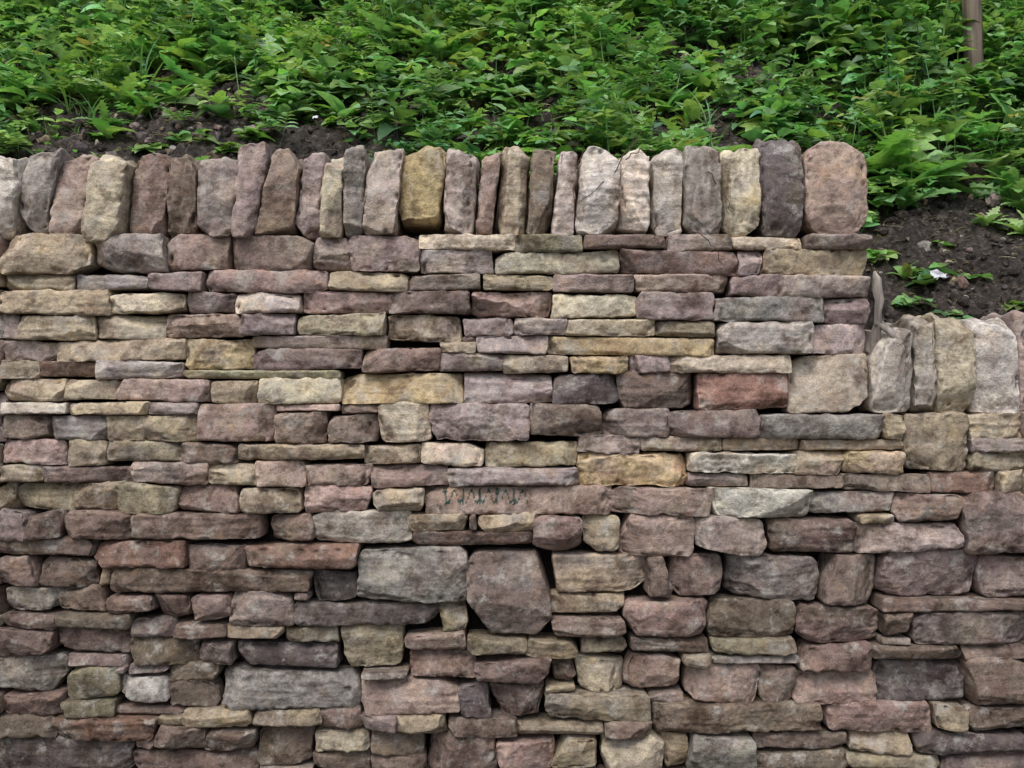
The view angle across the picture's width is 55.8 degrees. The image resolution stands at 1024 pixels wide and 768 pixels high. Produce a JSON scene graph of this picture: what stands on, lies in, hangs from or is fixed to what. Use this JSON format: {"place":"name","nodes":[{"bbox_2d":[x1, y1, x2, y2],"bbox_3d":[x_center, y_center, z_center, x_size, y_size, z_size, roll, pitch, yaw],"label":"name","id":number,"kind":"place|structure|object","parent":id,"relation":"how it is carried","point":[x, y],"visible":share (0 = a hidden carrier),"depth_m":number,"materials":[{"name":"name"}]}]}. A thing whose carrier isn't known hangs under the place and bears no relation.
{"place":"outdoors","nodes":[
{"label":"outdoors","id":0,"kind":"place"},
{"bbox_2d":[0,0,1023,412],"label":"earth bank","id":1,"kind":"structure","parent":0,"point":[320,138],"depth_m":3.72,"materials":[{"name":"soil"}]},
{"bbox_2d":[0,35,1011,312],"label":"rubble stones","id":2,"kind":"object","parent":1,"relation":"on","point":[992,199],"visible":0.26,"depth_m":3.67,"materials":[{"name":"stone"}]},
{"bbox_2d":[0,0,1023,319],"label":"weed foliage","id":3,"kind":"object","parent":1,"relation":"on","point":[902,40],"visible":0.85,"depth_m":4.08,"materials":[{"name":"green plant"}]},
{"bbox_2d":[0,27,1023,322],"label":"soil clods","id":4,"kind":"object","parent":1,"relation":"on","point":[902,215],"visible":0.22,"depth_m":3.68,"materials":[{"name":"brown soil"}]},
{"bbox_2d":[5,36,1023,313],"bbox_3d":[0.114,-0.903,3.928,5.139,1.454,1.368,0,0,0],"label":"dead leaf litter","id":5,"kind":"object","parent":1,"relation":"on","point":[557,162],"visible":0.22,"depth_m":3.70,"materials":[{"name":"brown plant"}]},
{"bbox_2d":[312,0,948,279],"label":"litter scraps","id":6,"kind":"object","parent":1,"relation":"on","point":[936,273],"visible":1,"depth_m":3.49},
{"bbox_2d":[961,0,983,84],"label":"wooden post","id":7,"kind":"object","parent":1,"relation":"on","point":[971,9],"visible":0.53,"depth_m":4.64,"materials":[{"name":"brown wood"}]},
{"label":"ground","id":8,"kind":"structure","parent":0,"visible":0},
{"bbox_2d":[0,254,849,767],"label":"hearting","id":9,"kind":"object","parent":8,"relation":"on","point":[474,622],"depth_m":3.00,"materials":[{"name":"grey stone"}]},
{"bbox_2d":[0,233,1023,767],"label":"face stones","id":10,"kind":"object","parent":8,"relation":"on","point":[918,663],"visible":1,"depth_m":2.91,"materials":[{"name":"stone"}]},
{"bbox_2d":[0,139,1023,412],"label":"coping stones","id":11,"kind":"object","parent":10,"relation":"on","point":[782,187],"visible":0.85,"depth_m":2.90,"materials":[{"name":"stone"}]},
{"bbox_2d":[573,137,731,265],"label":"bramble twigs","id":12,"kind":"object","parent":11,"relation":"attached to","point":[615,171],"visible":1,"depth_m":2.88,"materials":[{"name":"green plant"}]},
{"bbox_2d":[864,271,906,352],"bbox_3d":[1.120,-0.217,2.917,0.053,0.251,0.126,0,0,-44],"label":"bleached root","id":13,"kind":"object","parent":11,"relation":"on","point":[878,327],"visible":0.99,"depth_m":2.91,"materials":[{"name":"grey wood"}]},
{"bbox_2d":[867,449,1023,744],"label":"hearting","id":14,"kind":"object","parent":8,"relation":"on","point":[916,471],"depth_m":3.00,"materials":[{"name":"grey stone"}]}
]}

